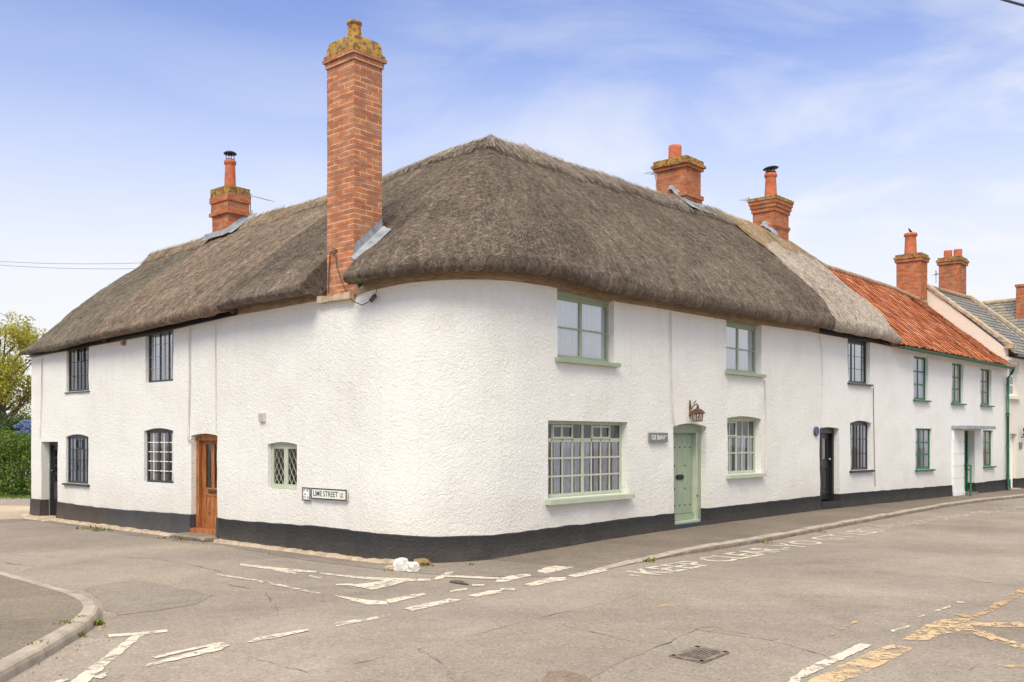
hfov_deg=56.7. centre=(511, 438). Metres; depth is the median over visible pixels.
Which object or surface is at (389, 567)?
boulder
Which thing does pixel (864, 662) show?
road marking
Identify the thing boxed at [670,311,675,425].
wall cable
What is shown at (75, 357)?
window
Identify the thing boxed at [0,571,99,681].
kerb
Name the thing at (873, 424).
wall cable
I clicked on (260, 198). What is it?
tv aerial
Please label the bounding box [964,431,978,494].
door
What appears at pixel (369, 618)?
road marking
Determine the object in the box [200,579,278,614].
road crack
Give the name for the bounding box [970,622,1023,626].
road marking
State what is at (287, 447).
window
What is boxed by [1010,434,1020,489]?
door
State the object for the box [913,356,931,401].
window
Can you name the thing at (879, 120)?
sky
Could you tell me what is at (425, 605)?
road marking
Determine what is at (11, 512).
path
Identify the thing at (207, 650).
road marking
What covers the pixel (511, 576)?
road marking
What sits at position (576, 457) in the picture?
window
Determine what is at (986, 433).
window
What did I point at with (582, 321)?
window
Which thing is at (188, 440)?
wall cable
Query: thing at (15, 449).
hedge
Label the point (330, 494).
street sign
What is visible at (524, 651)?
road patch
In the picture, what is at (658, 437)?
name plaque
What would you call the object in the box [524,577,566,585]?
road marking
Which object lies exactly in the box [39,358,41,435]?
wall cable
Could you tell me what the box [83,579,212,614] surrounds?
road patch
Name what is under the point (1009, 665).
road marking
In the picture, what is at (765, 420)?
wall cable
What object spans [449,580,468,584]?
branch
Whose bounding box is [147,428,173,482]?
window
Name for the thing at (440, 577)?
road marking
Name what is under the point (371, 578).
road marking
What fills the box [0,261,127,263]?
overhead wire
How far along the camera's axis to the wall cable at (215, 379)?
15.69 m
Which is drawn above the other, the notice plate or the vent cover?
the vent cover
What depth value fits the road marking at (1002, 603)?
9.61 m
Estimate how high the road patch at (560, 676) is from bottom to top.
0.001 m
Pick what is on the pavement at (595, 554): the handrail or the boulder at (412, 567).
the handrail
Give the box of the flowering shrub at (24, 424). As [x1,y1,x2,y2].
[1,419,30,492]
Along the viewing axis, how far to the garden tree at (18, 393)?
34.79 m
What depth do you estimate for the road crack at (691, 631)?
7.94 m
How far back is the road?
9.65 m
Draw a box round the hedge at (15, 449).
[0,427,30,494]
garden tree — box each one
[0,311,46,472]
[1,334,30,419]
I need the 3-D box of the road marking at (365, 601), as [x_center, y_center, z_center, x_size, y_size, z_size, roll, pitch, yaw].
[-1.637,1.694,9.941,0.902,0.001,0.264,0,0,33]
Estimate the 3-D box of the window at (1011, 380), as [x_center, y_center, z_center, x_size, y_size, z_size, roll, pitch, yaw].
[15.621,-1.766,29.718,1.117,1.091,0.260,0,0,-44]
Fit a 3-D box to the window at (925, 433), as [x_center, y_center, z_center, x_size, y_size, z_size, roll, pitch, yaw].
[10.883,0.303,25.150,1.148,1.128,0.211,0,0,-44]
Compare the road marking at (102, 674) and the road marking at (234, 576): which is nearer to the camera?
the road marking at (102, 674)
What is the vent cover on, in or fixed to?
attached to the thatched cottage at (485, 375)
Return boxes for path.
[0,506,29,518]
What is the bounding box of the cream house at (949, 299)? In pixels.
[895,249,1023,489]
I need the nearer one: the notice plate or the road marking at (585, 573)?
the road marking at (585, 573)
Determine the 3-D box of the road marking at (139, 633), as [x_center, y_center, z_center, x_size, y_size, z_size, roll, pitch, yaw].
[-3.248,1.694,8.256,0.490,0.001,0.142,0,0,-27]
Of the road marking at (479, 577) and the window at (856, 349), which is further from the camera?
the window at (856, 349)
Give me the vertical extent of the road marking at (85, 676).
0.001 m
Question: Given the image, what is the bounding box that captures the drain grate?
[669,646,728,662]
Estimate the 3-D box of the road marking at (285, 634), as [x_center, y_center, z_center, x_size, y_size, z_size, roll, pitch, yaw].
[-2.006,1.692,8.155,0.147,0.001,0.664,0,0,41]
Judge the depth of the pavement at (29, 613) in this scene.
8.77 m
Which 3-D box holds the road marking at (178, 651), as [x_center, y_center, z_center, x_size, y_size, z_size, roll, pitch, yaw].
[-2.584,1.692,7.599,0.106,0.001,0.655,0,0,38]
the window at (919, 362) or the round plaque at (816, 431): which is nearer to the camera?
the round plaque at (816, 431)
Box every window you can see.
[62,434,89,486]
[65,348,89,393]
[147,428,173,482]
[149,331,172,382]
[271,442,296,488]
[545,421,634,504]
[555,290,620,367]
[725,321,765,377]
[726,417,765,478]
[847,340,873,385]
[849,421,874,472]
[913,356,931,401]
[915,428,935,471]
[951,363,966,404]
[980,369,994,406]
[983,430,996,467]
[1008,365,1021,399]
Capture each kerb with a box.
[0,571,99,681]
[21,514,393,562]
[595,494,1023,569]
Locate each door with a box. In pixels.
[49,442,57,515]
[190,434,217,535]
[673,424,707,528]
[819,427,840,509]
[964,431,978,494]
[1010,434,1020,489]
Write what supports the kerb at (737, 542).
on the road
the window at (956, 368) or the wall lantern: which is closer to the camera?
the wall lantern
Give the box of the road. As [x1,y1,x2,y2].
[0,457,1023,681]
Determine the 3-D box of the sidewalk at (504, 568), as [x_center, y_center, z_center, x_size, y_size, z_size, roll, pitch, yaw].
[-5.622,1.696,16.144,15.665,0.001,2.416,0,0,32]
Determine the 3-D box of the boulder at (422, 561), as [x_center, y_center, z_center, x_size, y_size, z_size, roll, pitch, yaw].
[-1.205,1.692,12.740,0.231,0.153,0.222,0,0,9]
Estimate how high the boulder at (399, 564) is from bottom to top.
0.240 m
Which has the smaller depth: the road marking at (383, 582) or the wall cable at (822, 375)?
the road marking at (383, 582)
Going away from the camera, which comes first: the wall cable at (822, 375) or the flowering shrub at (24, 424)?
the wall cable at (822, 375)
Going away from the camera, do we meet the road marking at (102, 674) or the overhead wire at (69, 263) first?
the road marking at (102, 674)
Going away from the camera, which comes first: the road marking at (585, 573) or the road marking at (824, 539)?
the road marking at (585, 573)
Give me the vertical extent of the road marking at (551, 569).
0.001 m
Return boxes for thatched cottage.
[19,236,207,523]
[91,151,326,536]
[215,19,836,562]
[724,165,902,509]
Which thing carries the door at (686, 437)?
in the thatched cottage at (485, 375)
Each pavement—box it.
[0,575,82,659]
[491,488,1023,568]
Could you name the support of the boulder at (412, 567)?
on the road
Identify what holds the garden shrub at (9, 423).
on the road
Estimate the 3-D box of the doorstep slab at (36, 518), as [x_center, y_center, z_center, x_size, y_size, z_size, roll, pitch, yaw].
[-9.786,1.690,19.911,1.043,0.080,0.553,0,0,41]
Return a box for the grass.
[0,490,30,498]
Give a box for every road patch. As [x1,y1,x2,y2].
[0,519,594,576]
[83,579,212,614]
[419,594,773,681]
[542,670,590,681]
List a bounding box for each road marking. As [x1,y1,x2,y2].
[71,634,144,681]
[93,672,106,677]
[108,629,167,636]
[146,644,228,665]
[152,642,226,657]
[220,574,250,579]
[240,564,315,571]
[248,629,307,641]
[252,579,318,593]
[321,573,430,580]
[334,614,389,625]
[336,595,387,604]
[351,578,413,589]
[387,592,425,602]
[405,598,459,610]
[432,571,452,579]
[444,575,514,578]
[469,590,501,596]
[496,574,530,581]
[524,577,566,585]
[538,566,571,573]
[567,569,607,576]
[626,548,783,575]
[769,529,884,548]
[789,643,869,681]
[808,664,861,681]
[846,644,911,671]
[877,506,1022,528]
[904,618,972,639]
[955,589,1023,618]
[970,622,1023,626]
[973,630,1023,648]
[997,664,1023,667]
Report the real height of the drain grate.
0.014 m
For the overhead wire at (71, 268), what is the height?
1.034 m
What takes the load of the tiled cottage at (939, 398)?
on the road
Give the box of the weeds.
[27,525,826,644]
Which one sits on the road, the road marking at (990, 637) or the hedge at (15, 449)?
the road marking at (990, 637)
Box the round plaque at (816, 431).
[814,427,818,435]
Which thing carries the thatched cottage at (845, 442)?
on the road
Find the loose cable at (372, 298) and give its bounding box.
[328,247,377,304]
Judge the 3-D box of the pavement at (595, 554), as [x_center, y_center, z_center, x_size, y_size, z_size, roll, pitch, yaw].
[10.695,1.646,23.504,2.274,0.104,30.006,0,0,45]
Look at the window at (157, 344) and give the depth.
17.10 m
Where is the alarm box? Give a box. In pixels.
[120,339,125,345]
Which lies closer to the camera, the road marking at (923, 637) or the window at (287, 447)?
the road marking at (923, 637)
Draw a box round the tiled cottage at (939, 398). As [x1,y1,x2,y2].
[821,232,1015,503]
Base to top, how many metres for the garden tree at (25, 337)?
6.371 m
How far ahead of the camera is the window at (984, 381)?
28.34 m
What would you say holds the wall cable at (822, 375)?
attached to the thatched cottage at (485, 375)
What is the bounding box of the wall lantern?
[689,400,704,421]
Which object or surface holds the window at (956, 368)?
in the tiled cottage at (939, 398)
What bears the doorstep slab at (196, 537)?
on the road
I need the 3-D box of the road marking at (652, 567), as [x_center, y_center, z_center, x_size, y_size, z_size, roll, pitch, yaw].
[2.752,1.694,13.182,0.520,0.001,3.880,0,0,42]
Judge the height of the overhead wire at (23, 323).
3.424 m
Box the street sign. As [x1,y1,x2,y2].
[311,488,347,500]
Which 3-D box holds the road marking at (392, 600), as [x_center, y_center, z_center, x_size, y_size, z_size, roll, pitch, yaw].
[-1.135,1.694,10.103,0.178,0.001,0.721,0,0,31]
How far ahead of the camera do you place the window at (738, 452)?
18.90 m
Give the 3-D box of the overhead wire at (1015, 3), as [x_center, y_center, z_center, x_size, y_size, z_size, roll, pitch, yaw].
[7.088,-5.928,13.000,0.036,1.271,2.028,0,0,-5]
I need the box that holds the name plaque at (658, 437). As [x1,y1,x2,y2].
[649,433,667,441]
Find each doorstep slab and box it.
[23,515,55,520]
[169,532,216,542]
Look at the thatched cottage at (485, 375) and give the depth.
14.52 m
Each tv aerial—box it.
[250,194,274,210]
[934,270,941,282]
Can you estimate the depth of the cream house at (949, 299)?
30.34 m
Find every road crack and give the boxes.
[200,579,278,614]
[250,595,633,672]
[579,626,822,654]
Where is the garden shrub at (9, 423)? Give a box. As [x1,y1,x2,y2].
[0,411,30,470]
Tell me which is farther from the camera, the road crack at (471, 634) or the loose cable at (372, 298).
the loose cable at (372, 298)
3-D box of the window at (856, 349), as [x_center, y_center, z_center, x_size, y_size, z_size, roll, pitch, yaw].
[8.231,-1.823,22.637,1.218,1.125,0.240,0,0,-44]
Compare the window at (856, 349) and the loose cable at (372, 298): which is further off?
the window at (856, 349)
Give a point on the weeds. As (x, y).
(102, 621)
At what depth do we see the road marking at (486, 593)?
10.36 m
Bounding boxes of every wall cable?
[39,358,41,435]
[187,327,193,441]
[215,328,215,430]
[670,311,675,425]
[764,380,766,469]
[819,335,822,408]
[873,387,875,485]
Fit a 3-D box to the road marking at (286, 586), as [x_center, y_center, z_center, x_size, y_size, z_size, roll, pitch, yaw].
[-2.628,1.692,10.872,0.129,0.001,1.580,0,0,-45]
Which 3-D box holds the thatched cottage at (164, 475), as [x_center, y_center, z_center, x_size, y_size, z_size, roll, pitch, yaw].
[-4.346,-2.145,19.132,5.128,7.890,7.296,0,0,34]
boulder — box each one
[385,565,392,569]
[393,558,408,570]
[405,562,419,571]
[413,558,430,565]
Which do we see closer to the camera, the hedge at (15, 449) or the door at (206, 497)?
the door at (206, 497)
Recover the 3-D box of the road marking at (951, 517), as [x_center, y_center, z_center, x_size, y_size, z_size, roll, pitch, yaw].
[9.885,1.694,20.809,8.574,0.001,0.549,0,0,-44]
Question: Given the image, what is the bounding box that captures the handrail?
[964,463,971,495]
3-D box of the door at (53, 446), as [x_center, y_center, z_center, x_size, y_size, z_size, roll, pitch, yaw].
[-9.562,0.873,20.157,0.768,1.595,0.419,0,0,24]
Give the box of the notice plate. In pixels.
[302,487,310,500]
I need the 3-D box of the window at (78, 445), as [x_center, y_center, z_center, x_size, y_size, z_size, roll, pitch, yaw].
[-8.740,0.438,19.141,1.155,1.031,0.170,0,0,41]
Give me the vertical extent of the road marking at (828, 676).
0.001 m
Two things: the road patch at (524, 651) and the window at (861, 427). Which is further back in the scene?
the window at (861, 427)
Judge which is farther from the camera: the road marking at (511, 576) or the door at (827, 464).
the door at (827, 464)
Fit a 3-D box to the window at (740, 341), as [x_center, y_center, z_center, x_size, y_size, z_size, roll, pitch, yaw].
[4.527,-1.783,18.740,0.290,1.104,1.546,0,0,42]
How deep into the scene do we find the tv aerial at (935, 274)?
32.49 m
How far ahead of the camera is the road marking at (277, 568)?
12.36 m
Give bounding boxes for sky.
[0,0,1023,430]
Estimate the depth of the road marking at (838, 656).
7.23 m
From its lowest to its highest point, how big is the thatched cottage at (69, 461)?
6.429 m
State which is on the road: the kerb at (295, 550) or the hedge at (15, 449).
the kerb at (295, 550)
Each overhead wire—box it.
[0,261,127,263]
[0,313,46,332]
[2,265,135,268]
[1001,0,1023,6]
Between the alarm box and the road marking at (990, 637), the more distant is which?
the alarm box
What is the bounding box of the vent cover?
[258,413,265,421]
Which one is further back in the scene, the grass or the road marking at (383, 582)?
the grass
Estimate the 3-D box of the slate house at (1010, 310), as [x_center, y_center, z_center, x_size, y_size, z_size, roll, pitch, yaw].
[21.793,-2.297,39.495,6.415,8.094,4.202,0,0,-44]
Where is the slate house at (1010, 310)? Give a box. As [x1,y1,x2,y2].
[982,284,1023,337]

